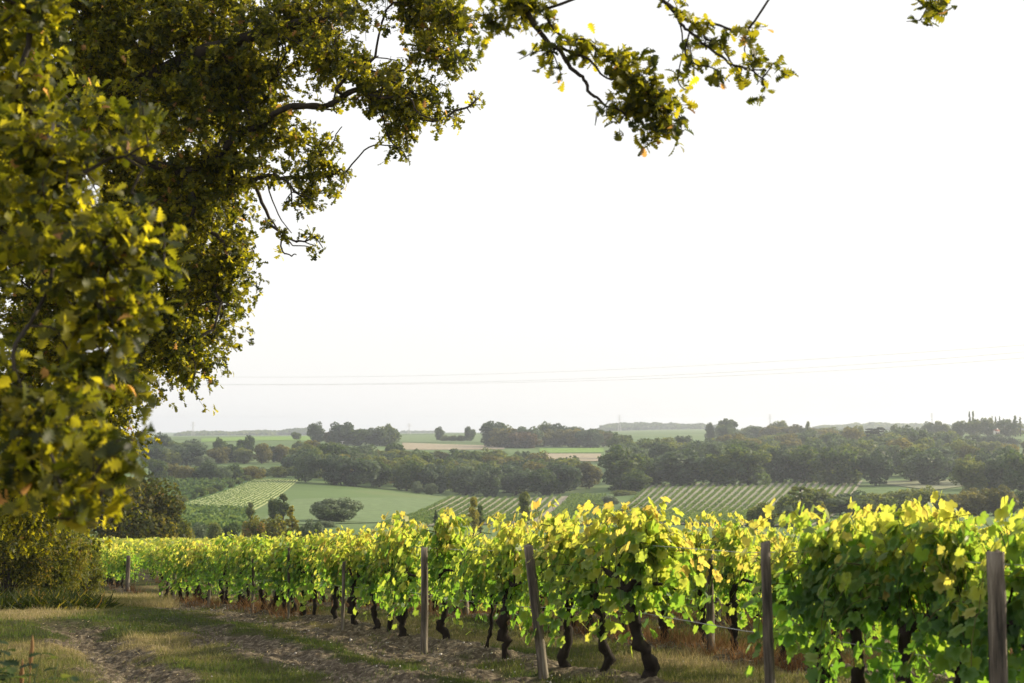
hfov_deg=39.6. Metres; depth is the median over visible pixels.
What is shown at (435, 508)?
vine row
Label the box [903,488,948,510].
tree
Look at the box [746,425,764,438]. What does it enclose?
tree
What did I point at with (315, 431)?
tree
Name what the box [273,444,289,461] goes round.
tree
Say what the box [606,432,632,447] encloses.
tree
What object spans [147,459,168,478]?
tree
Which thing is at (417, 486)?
tree
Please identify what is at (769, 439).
tree
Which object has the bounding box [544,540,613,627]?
grapevine
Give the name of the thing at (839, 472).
tree
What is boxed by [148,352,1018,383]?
power line
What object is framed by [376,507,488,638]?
grapevine
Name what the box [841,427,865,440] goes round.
tree
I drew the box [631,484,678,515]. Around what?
vine row
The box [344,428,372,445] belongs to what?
tree
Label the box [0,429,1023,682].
ground
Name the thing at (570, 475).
tree
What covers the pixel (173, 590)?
wooden post
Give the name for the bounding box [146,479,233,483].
vine row
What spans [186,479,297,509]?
field
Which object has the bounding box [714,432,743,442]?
tree
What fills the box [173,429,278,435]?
distant wood
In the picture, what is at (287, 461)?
tree
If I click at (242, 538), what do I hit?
grapevine
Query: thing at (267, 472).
tree
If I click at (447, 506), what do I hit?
vine row
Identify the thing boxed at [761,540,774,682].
wooden post
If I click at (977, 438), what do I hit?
tree
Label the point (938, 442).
tree
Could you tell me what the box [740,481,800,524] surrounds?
vine row
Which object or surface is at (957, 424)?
tree
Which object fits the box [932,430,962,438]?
tree
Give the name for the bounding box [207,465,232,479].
tree
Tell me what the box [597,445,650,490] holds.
tree
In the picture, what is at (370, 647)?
pebbles
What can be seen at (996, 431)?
house
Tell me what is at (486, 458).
tree
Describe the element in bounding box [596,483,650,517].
vine row
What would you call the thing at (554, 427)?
tree
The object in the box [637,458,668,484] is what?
tree
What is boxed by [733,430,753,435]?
tree
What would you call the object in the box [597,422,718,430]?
distant wood
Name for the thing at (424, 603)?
wooden post
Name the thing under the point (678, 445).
tree
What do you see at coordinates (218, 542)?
grapevine
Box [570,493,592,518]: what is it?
vine row
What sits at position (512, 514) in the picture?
vine row
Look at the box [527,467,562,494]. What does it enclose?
tree
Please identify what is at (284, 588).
grapevine
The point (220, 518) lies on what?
vine row
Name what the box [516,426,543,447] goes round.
tree
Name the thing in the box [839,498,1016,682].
grapevine
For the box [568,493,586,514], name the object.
vine row
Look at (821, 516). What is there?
tree
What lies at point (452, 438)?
shrub
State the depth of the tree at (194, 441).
878.52 m
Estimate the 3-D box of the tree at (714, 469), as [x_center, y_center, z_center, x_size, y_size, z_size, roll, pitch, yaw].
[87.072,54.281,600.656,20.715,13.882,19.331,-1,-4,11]
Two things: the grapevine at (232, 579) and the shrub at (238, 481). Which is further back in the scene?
the shrub at (238, 481)
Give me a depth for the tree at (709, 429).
1244.97 m
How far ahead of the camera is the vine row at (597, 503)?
460.09 m
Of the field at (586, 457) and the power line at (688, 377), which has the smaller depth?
the power line at (688, 377)
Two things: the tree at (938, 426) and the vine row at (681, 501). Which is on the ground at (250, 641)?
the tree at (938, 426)
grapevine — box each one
[98,547,108,583]
[99,546,115,584]
[100,547,133,587]
[100,551,120,585]
[101,543,124,583]
[105,544,140,587]
[112,547,144,581]
[137,546,157,579]
[138,546,158,576]
[139,543,155,576]
[146,541,176,595]
[147,547,160,579]
[148,548,164,578]
[152,548,169,578]
[158,537,206,599]
[158,555,194,596]
[159,552,198,600]
[168,549,204,599]
[173,545,214,597]
[176,540,234,599]
[181,541,223,603]
[185,549,232,603]
[198,530,240,603]
[206,544,257,604]
[216,533,280,604]
[217,541,272,606]
[230,531,282,608]
[237,547,309,609]
[239,535,311,610]
[262,538,327,612]
[263,528,331,615]
[286,534,341,614]
[294,525,366,618]
[312,525,393,624]
[320,537,366,601]
[320,573,346,601]
[330,535,386,629]
[340,528,379,605]
[353,528,431,631]
[360,510,462,636]
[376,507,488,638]
[408,521,471,597]
[414,527,467,611]
[414,548,440,610]
[432,535,530,647]
[437,533,487,612]
[452,506,563,658]
[456,540,528,614]
[468,532,486,604]
[480,520,544,620]
[512,509,693,671]
[514,498,639,667]
[515,528,551,623]
[540,526,614,631]
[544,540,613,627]
[549,496,722,678]
[575,526,657,637]
[643,550,729,641]
[663,517,782,642]
[689,510,776,622]
[689,515,776,651]
[711,540,828,660]
[715,530,795,619]
[740,501,932,682]
[742,497,962,682]
[752,541,804,626]
[758,524,798,549]
[780,531,880,662]
[804,501,1015,682]
[833,491,968,639]
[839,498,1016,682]
[909,496,1023,682]
[951,523,1018,676]
[954,508,979,539]
[960,516,1023,563]
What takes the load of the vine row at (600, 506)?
on the field
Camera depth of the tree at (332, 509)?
325.49 m
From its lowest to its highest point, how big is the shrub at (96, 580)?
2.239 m
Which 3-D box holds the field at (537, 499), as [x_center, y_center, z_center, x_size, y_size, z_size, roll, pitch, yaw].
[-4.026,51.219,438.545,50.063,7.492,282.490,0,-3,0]
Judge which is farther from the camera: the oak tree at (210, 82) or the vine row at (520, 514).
the vine row at (520, 514)
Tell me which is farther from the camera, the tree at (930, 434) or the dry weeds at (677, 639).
the tree at (930, 434)
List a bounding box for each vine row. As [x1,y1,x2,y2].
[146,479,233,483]
[148,481,234,484]
[153,477,244,481]
[156,485,208,489]
[159,488,215,492]
[160,493,192,498]
[161,483,228,487]
[168,489,208,494]
[172,519,241,530]
[176,504,255,514]
[176,505,245,512]
[180,515,244,522]
[181,516,242,523]
[182,512,246,521]
[183,508,247,519]
[183,510,247,518]
[184,502,248,508]
[185,479,257,503]
[185,480,252,502]
[187,478,260,504]
[194,478,263,503]
[198,479,265,504]
[205,478,269,504]
[208,479,270,505]
[215,479,274,505]
[216,478,277,506]
[224,479,279,505]
[230,478,283,505]
[237,479,285,505]
[240,479,288,506]
[246,478,291,506]
[253,480,295,508]
[254,479,294,504]
[380,494,453,525]
[390,495,461,526]
[402,495,468,525]
[416,495,475,524]
[423,495,483,524]
[434,496,491,523]
[451,496,498,519]
[458,496,506,524]
[483,496,514,517]
[485,498,518,521]
[486,497,528,523]
[497,495,537,522]
[504,495,545,521]
[514,494,553,522]
[529,494,561,520]
[542,493,572,518]
[544,493,576,518]
[551,493,578,517]
[564,493,582,513]
[566,493,589,519]
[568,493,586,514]
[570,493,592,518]
[582,493,595,513]
[582,493,598,523]
[586,493,602,519]
[590,493,605,524]
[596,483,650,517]
[601,483,657,522]
[627,482,666,514]
[627,483,671,515]
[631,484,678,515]
[644,482,688,514]
[657,482,696,513]
[658,483,718,521]
[660,481,704,514]
[663,484,723,522]
[666,482,710,515]
[671,482,732,522]
[680,481,742,522]
[684,483,746,523]
[692,481,757,523]
[700,482,762,523]
[707,481,771,523]
[715,480,778,524]
[723,480,786,525]
[732,480,793,522]
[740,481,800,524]
[746,480,808,525]
[771,482,828,524]
[776,482,821,517]
[810,481,851,518]
[810,482,858,523]
[810,483,842,512]
[826,483,835,492]
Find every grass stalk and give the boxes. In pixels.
[19,659,23,682]
[29,635,33,682]
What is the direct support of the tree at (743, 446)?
on the ground at (250, 641)
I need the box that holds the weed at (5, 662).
[0,639,53,682]
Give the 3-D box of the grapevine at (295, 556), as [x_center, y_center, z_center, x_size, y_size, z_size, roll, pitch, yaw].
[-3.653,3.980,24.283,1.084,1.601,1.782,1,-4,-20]
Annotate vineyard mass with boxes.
[81,536,798,569]
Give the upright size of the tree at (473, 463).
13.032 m
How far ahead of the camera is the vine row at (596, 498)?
475.11 m
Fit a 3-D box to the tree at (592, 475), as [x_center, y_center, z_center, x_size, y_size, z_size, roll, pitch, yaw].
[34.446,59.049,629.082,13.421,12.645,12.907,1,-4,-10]
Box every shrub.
[0,482,103,592]
[0,500,65,594]
[14,498,99,593]
[63,528,106,593]
[171,518,195,538]
[176,496,188,501]
[183,492,197,498]
[191,522,207,538]
[193,488,205,496]
[204,487,218,493]
[206,522,223,538]
[213,484,224,490]
[222,480,234,487]
[234,479,242,483]
[240,475,251,480]
[440,435,448,440]
[448,435,456,440]
[456,435,466,440]
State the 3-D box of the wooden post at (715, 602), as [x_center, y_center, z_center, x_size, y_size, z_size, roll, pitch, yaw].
[3.076,3.683,21.317,0.097,1.562,0.108,0,-3,0]
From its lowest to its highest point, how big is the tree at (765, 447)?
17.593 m
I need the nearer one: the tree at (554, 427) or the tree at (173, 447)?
the tree at (173, 447)
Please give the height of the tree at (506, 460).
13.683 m
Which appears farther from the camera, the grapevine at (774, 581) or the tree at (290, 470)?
the tree at (290, 470)
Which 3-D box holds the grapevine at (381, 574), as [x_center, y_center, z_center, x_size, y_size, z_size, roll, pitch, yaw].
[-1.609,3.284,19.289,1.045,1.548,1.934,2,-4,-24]
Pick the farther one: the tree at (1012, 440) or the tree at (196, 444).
the tree at (1012, 440)
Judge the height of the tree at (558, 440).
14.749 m
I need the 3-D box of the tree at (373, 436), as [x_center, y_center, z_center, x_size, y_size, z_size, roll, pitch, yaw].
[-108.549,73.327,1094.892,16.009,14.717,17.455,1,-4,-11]
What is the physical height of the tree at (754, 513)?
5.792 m
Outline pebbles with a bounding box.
[88,605,684,682]
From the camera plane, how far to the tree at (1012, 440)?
1005.78 m
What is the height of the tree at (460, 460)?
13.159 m
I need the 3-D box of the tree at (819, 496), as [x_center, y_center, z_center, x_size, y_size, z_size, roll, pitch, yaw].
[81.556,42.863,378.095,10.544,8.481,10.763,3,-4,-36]
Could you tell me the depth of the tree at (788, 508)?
287.75 m
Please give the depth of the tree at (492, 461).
708.81 m
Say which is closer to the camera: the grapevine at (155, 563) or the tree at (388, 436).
the grapevine at (155, 563)
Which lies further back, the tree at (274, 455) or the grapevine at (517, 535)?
the tree at (274, 455)
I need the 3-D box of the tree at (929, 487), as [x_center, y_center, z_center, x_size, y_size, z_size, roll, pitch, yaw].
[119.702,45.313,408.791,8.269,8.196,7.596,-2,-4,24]
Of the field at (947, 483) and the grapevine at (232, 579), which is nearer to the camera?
the grapevine at (232, 579)
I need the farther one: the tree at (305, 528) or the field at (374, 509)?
the field at (374, 509)
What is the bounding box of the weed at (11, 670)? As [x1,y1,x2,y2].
[0,655,80,682]
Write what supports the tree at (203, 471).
on the field at (217, 491)
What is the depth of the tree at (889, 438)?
806.09 m
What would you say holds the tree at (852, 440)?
on the ground at (250, 641)
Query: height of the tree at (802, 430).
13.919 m
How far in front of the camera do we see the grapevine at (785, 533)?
24.45 m
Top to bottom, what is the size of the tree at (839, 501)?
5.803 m
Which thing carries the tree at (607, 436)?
on the ground at (250, 641)
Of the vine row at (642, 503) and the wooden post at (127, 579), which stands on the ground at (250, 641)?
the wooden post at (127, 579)
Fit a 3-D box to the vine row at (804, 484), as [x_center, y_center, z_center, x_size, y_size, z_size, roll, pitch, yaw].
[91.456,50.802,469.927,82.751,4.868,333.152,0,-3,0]
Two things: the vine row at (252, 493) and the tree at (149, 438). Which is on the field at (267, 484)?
the vine row at (252, 493)
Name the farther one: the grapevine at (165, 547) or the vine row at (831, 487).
the vine row at (831, 487)
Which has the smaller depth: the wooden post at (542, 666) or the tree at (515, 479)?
the wooden post at (542, 666)
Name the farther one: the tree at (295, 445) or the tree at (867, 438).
the tree at (867, 438)
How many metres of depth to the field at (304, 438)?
1304.66 m
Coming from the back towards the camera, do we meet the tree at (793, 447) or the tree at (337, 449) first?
the tree at (793, 447)
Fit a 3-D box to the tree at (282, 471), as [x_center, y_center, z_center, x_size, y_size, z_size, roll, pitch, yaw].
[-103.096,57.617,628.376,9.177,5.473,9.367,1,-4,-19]
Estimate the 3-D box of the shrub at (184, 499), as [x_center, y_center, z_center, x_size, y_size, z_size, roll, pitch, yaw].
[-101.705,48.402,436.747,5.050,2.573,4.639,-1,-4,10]
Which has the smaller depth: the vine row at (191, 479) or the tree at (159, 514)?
the tree at (159, 514)
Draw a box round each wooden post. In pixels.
[125,555,130,590]
[172,574,175,600]
[207,582,210,607]
[251,559,254,612]
[287,547,289,618]
[341,561,345,629]
[420,546,427,653]
[460,553,468,614]
[524,543,548,678]
[559,591,564,628]
[706,553,714,650]
[714,544,720,623]
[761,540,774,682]
[986,549,1007,682]
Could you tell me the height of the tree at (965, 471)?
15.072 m
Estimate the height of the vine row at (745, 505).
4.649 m
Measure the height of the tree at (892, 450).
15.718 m
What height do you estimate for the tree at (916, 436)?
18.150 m
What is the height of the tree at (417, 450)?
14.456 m
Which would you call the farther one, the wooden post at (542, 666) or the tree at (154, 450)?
the tree at (154, 450)
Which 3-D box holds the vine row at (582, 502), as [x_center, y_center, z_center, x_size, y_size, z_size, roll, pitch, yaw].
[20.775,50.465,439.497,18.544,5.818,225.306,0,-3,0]
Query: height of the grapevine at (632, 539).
1.707 m
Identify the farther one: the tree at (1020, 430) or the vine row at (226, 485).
the tree at (1020, 430)
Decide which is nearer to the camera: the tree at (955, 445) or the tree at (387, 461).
the tree at (387, 461)
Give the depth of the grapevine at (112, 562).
50.00 m
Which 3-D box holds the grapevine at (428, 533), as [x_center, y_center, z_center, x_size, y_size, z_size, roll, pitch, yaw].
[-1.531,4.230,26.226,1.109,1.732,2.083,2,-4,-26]
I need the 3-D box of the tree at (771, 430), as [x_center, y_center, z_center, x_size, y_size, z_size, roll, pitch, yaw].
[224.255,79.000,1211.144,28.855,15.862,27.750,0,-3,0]
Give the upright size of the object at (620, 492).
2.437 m
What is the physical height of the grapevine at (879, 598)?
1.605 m
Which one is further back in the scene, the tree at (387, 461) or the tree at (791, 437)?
the tree at (791, 437)
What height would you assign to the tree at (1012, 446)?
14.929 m
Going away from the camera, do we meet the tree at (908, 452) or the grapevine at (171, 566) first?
the grapevine at (171, 566)
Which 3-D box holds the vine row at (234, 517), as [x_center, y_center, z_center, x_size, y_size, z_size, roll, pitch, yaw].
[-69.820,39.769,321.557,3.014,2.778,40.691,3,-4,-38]
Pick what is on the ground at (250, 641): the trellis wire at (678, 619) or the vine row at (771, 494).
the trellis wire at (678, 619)
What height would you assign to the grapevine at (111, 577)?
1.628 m
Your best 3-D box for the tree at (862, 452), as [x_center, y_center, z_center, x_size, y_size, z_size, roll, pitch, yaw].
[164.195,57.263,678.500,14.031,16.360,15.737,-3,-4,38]
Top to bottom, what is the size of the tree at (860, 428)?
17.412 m
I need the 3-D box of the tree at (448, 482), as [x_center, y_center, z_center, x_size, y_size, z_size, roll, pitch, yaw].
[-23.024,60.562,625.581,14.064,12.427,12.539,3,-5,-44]
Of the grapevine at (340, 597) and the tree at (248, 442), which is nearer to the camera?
the grapevine at (340, 597)
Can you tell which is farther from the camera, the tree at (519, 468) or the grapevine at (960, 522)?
the tree at (519, 468)
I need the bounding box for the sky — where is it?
[0,0,1023,432]
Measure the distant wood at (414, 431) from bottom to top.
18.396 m
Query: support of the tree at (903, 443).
on the ground at (250, 641)
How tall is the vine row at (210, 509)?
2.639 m
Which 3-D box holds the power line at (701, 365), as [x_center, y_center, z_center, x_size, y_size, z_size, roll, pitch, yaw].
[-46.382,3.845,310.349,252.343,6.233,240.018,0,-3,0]
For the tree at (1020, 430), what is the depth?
1197.38 m
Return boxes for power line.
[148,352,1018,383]
[177,345,1018,376]
[364,358,1016,384]
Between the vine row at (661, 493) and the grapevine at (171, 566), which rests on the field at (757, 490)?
the vine row at (661, 493)
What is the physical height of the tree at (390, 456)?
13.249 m
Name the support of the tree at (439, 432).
on the field at (419, 437)
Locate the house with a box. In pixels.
[993,428,999,434]
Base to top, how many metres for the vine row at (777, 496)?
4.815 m
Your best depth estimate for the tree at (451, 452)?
763.95 m
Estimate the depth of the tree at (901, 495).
413.78 m
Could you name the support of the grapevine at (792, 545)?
on the ground at (250, 641)
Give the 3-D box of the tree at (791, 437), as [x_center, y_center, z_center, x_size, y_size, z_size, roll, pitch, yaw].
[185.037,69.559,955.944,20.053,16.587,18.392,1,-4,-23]
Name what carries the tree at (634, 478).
on the field at (757, 490)
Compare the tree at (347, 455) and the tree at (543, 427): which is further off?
the tree at (543, 427)
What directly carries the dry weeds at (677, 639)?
on the ground at (250, 641)
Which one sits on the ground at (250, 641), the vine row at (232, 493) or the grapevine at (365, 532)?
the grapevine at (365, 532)
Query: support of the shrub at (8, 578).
on the ground at (250, 641)
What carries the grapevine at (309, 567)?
on the ground at (250, 641)
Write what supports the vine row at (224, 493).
on the field at (267, 484)
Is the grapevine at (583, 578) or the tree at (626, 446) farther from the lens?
the tree at (626, 446)
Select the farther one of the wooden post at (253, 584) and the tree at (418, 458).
the tree at (418, 458)
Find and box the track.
[530,496,567,522]
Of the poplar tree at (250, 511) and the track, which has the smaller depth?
the poplar tree at (250, 511)
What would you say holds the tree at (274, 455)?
on the ground at (250, 641)
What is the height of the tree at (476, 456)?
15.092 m
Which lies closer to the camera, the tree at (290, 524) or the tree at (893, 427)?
the tree at (290, 524)
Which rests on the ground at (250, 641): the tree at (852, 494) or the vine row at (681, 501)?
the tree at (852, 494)
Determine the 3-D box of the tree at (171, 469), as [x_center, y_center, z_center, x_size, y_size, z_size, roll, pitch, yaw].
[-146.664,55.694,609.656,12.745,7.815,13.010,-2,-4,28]
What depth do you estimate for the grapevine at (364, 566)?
20.08 m
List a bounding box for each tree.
[0,0,485,558]
[0,0,957,533]
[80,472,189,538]
[136,437,153,460]
[138,443,165,467]
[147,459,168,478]
[149,432,171,446]
[156,448,182,464]
[163,444,186,450]
[163,463,179,477]
[166,440,184,447]
[172,445,206,465]
[174,465,193,478]
[176,442,203,447]
[182,439,207,455]
[190,465,201,479]
[192,456,215,465]
[196,458,218,478]
[205,447,230,463]
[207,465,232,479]
[212,437,227,450]
[222,522,241,536]
[223,444,245,461]
[226,463,243,479]
[232,447,254,463]
[236,435,254,450]
[241,515,266,537]
[242,466,265,479]
[246,502,254,518]
[252,443,272,463]
[258,467,270,475]
[264,514,286,538]
[268,445,280,461]
[268,498,278,518]
[269,466,287,476]
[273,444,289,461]
[274,493,289,519]
[278,506,300,538]
[280,449,321,474]
[287,443,314,454]
[287,466,299,475]
[290,432,301,439]
[291,440,302,448]
[292,451,321,481]
[298,440,319,448]
[299,518,324,537]
[304,448,329,478]
[307,421,325,441]
[309,497,363,521]
[315,443,348,455]
[317,454,349,484]
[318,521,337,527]
[322,432,334,442]
[327,421,353,444]
[328,442,344,447]
[335,454,380,485]
[339,454,365,474]
[343,450,358,458]
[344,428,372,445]
[344,448,361,456]
[350,450,386,469]
[356,444,377,454]
[362,455,386,482]
[364,428,378,445]
[367,460,392,486]
[374,426,401,445]
[375,458,397,483]
[378,449,411,455]
[380,452,398,459]
[384,442,405,450]
[389,454,432,488]
[389,455,412,461]
[391,459,425,490]
[410,448,424,455]
[410,481,422,492]
[412,451,434,462]
[417,463,446,492]
[421,483,438,494]
[430,457,454,489]
[432,450,448,459]
[432,510,437,527]
[434,426,444,439]
[441,458,462,476]
[445,448,464,458]
[445,465,455,491]
[447,464,481,494]
[451,458,469,464]
[452,450,465,461]
[458,458,481,466]
[461,450,487,455]
[464,426,475,440]
[464,451,484,462]
[466,496,479,535]
[472,463,503,496]
[473,462,501,469]
[477,462,493,484]
[477,505,484,531]
[478,420,506,446]
[480,447,508,458]
[482,454,503,462]
[487,460,498,466]
[488,428,521,447]
[496,464,533,494]
[498,456,526,464]
[499,458,530,467]
[500,464,531,492]
[508,431,542,447]
[508,454,523,460]
[515,450,530,457]
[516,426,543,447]
[518,491,530,520]
[522,458,553,465]
[522,461,548,487]
[524,450,554,461]
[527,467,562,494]
[537,421,550,431]
[538,431,554,446]
[544,429,567,446]
[546,461,582,493]
[548,423,572,431]
[550,455,578,462]
[556,457,582,489]
[561,428,582,446]
[574,428,603,447]
[578,461,603,488]
[586,429,615,446]
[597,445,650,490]
[600,495,618,503]
[605,443,644,457]
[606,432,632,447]
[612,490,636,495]
[613,442,635,445]
[621,446,647,457]
[621,470,652,491]
[624,435,633,441]
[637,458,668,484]
[638,438,671,449]
[648,440,677,460]
[649,448,708,485]
[653,437,676,442]
[665,442,679,450]
[672,442,686,449]
[673,435,692,443]
[678,440,701,452]
[681,443,706,473]
[694,454,741,485]
[698,438,719,445]
[698,441,725,455]
[704,423,714,439]
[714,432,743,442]
[715,423,734,435]
[718,418,737,431]
[720,444,771,484]
[724,439,763,451]
[732,434,761,445]
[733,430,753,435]
[734,443,751,477]
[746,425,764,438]
[746,502,776,526]
[756,436,772,442]
[758,425,787,436]
[759,443,778,477]
[759,445,794,482]
[760,440,780,448]
[761,432,786,437]
[765,438,782,450]
[769,420,788,427]
[773,433,801,442]
[774,495,804,516]
[777,424,802,434]
[780,440,801,446]
[781,504,793,528]
[782,445,802,452]
[783,445,825,482]
[785,486,813,514]
[796,429,819,443]
[798,427,806,432]
[799,487,835,515]
[802,437,822,445]
[802,439,840,450]
[805,421,811,432]
[810,446,862,484]
[815,427,839,430]
[815,504,827,524]
[817,427,833,436]
[819,432,842,439]
[821,430,839,434]
[821,432,845,442]
[823,497,862,515]
[825,437,846,445]
[836,490,877,513]
[837,439,878,453]
[840,445,869,471]
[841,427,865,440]
[846,438,863,442]
[851,494,875,516]
[854,425,863,430]
[856,448,894,485]
[857,430,877,437]
[859,435,878,440]
[862,493,893,511]
[864,427,885,436]
[871,437,887,443]
[871,441,888,448]
[874,498,903,517]
[877,444,901,474]
[878,432,911,441]
[883,435,901,442]
[884,438,913,452]
[886,488,917,501]
[890,424,900,431]
[892,425,918,435]
[894,446,919,480]
[901,448,952,484]
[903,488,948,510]
[904,429,931,442]
[904,442,929,451]
[915,437,935,447]
[919,428,934,437]
[921,421,934,432]
[922,485,932,490]
[924,446,958,474]
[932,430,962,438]
[933,421,942,434]
[933,432,957,444]
[934,439,944,447]
[939,498,972,515]
[941,423,950,431]
[943,439,971,455]
[943,493,963,500]
[948,427,962,435]
[948,454,989,492]
[950,437,979,448]
[951,421,965,436]
[955,445,981,460]
[958,491,990,515]
[960,487,989,500]
[962,419,985,435]
[964,435,981,441]
[968,448,985,458]
[972,449,1007,462]
[975,453,1014,491]
[978,441,1002,452]
[979,417,995,435]
[981,484,1019,515]
[985,434,1007,445]
[995,418,1012,436]
[996,445,1017,453]
[996,447,1008,456]
[1000,449,1023,491]
[1001,443,1019,451]
[1003,437,1021,444]
[1008,415,1020,436]
[1012,490,1023,508]
[1016,417,1023,435]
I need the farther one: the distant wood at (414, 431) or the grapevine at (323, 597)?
the distant wood at (414, 431)
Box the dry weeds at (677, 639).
[101,577,1021,674]
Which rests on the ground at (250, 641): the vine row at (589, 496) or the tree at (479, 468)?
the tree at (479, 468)
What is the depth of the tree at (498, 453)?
762.82 m
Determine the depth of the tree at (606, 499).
476.34 m
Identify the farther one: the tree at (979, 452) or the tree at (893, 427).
the tree at (893, 427)
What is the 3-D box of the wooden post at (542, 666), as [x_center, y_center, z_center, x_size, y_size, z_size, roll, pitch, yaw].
[0.239,2.647,13.326,0.104,1.505,0.104,-6,-3,0]
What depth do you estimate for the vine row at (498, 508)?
453.87 m
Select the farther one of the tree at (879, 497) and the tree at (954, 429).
the tree at (954, 429)
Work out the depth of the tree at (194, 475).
597.73 m
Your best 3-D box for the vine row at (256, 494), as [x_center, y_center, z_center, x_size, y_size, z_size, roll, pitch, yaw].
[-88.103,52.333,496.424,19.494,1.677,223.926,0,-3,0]
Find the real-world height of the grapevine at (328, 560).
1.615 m
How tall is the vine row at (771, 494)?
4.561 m
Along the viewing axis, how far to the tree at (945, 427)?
1294.77 m
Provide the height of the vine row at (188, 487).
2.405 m
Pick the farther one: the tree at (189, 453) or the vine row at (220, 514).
the tree at (189, 453)
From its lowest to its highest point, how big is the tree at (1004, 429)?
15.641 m
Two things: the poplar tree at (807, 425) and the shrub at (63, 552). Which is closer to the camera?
the shrub at (63, 552)
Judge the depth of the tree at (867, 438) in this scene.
948.89 m
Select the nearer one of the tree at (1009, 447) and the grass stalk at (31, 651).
the grass stalk at (31, 651)
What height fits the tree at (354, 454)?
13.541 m
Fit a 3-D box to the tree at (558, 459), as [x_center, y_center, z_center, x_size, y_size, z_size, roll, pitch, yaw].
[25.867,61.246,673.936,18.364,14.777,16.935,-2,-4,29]
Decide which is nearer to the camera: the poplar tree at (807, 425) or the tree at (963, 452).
the tree at (963, 452)
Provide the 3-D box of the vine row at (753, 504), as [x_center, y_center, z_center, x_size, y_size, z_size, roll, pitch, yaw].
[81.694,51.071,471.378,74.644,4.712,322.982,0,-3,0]
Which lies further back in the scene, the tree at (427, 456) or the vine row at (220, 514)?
the tree at (427, 456)
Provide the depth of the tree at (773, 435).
1055.01 m
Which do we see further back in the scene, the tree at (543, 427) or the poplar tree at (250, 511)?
the tree at (543, 427)
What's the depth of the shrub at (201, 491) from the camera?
472.45 m
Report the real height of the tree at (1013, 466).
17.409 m
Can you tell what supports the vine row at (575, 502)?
on the field
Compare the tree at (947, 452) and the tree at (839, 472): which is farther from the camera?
the tree at (947, 452)
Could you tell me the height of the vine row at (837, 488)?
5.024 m
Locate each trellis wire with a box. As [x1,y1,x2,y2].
[222,579,1019,670]
[270,545,1023,565]
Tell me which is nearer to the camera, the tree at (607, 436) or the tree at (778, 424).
the tree at (607, 436)
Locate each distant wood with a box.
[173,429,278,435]
[277,427,306,434]
[399,430,445,432]
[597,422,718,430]
[809,422,963,430]
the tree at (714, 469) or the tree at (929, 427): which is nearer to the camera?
the tree at (714, 469)
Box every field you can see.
[162,479,252,500]
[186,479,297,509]
[201,436,324,441]
[259,497,445,523]
[375,496,563,526]
[400,433,483,441]
[402,443,503,449]
[539,448,603,452]
[546,453,600,460]
[623,480,862,525]
[864,479,961,489]
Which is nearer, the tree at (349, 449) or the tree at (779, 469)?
the tree at (779, 469)
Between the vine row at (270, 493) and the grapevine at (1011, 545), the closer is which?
the grapevine at (1011, 545)
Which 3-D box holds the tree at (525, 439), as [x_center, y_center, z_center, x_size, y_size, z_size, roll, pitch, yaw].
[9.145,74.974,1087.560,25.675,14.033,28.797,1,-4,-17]
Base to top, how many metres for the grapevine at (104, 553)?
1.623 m
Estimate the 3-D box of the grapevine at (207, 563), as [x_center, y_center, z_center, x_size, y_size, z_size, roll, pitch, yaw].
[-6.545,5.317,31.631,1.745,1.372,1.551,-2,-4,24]
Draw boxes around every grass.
[0,580,123,609]
[0,587,955,682]
[93,591,183,607]
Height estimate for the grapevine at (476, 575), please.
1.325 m
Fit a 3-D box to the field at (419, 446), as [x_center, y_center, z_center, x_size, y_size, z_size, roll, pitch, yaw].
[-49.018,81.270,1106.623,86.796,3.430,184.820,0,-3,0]
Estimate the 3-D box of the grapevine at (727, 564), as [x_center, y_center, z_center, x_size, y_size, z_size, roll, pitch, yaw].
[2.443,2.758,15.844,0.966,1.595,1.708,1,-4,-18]
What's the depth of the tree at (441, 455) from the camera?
766.93 m
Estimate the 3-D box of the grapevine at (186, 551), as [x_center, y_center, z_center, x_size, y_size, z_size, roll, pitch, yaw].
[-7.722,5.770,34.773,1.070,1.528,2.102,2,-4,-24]
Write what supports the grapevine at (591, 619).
on the ground at (250, 641)
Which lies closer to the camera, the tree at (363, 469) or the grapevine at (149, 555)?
the grapevine at (149, 555)
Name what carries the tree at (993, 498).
on the ground at (250, 641)
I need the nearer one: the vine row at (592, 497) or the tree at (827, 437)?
the vine row at (592, 497)
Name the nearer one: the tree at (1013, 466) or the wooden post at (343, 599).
the wooden post at (343, 599)
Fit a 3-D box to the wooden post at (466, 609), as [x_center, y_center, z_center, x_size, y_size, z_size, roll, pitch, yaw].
[-0.799,4.120,23.801,0.130,1.377,0.118,-3,-3,0]
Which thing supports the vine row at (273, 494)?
on the field at (267, 484)
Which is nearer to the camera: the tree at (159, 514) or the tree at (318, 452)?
the tree at (159, 514)
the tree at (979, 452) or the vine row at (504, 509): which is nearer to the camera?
the vine row at (504, 509)
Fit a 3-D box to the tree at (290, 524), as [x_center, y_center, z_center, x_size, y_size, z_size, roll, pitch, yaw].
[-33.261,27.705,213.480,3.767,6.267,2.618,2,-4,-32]
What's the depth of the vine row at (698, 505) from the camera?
441.79 m
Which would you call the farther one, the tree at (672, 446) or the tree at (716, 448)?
the tree at (672, 446)
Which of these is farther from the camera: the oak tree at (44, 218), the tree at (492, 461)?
the tree at (492, 461)
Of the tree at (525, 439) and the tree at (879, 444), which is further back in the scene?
the tree at (525, 439)
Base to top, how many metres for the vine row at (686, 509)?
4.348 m
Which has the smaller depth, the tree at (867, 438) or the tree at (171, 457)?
the tree at (171, 457)
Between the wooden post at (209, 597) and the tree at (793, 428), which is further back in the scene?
the tree at (793, 428)
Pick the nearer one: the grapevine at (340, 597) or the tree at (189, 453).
the grapevine at (340, 597)
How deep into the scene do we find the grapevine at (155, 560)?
59.28 m

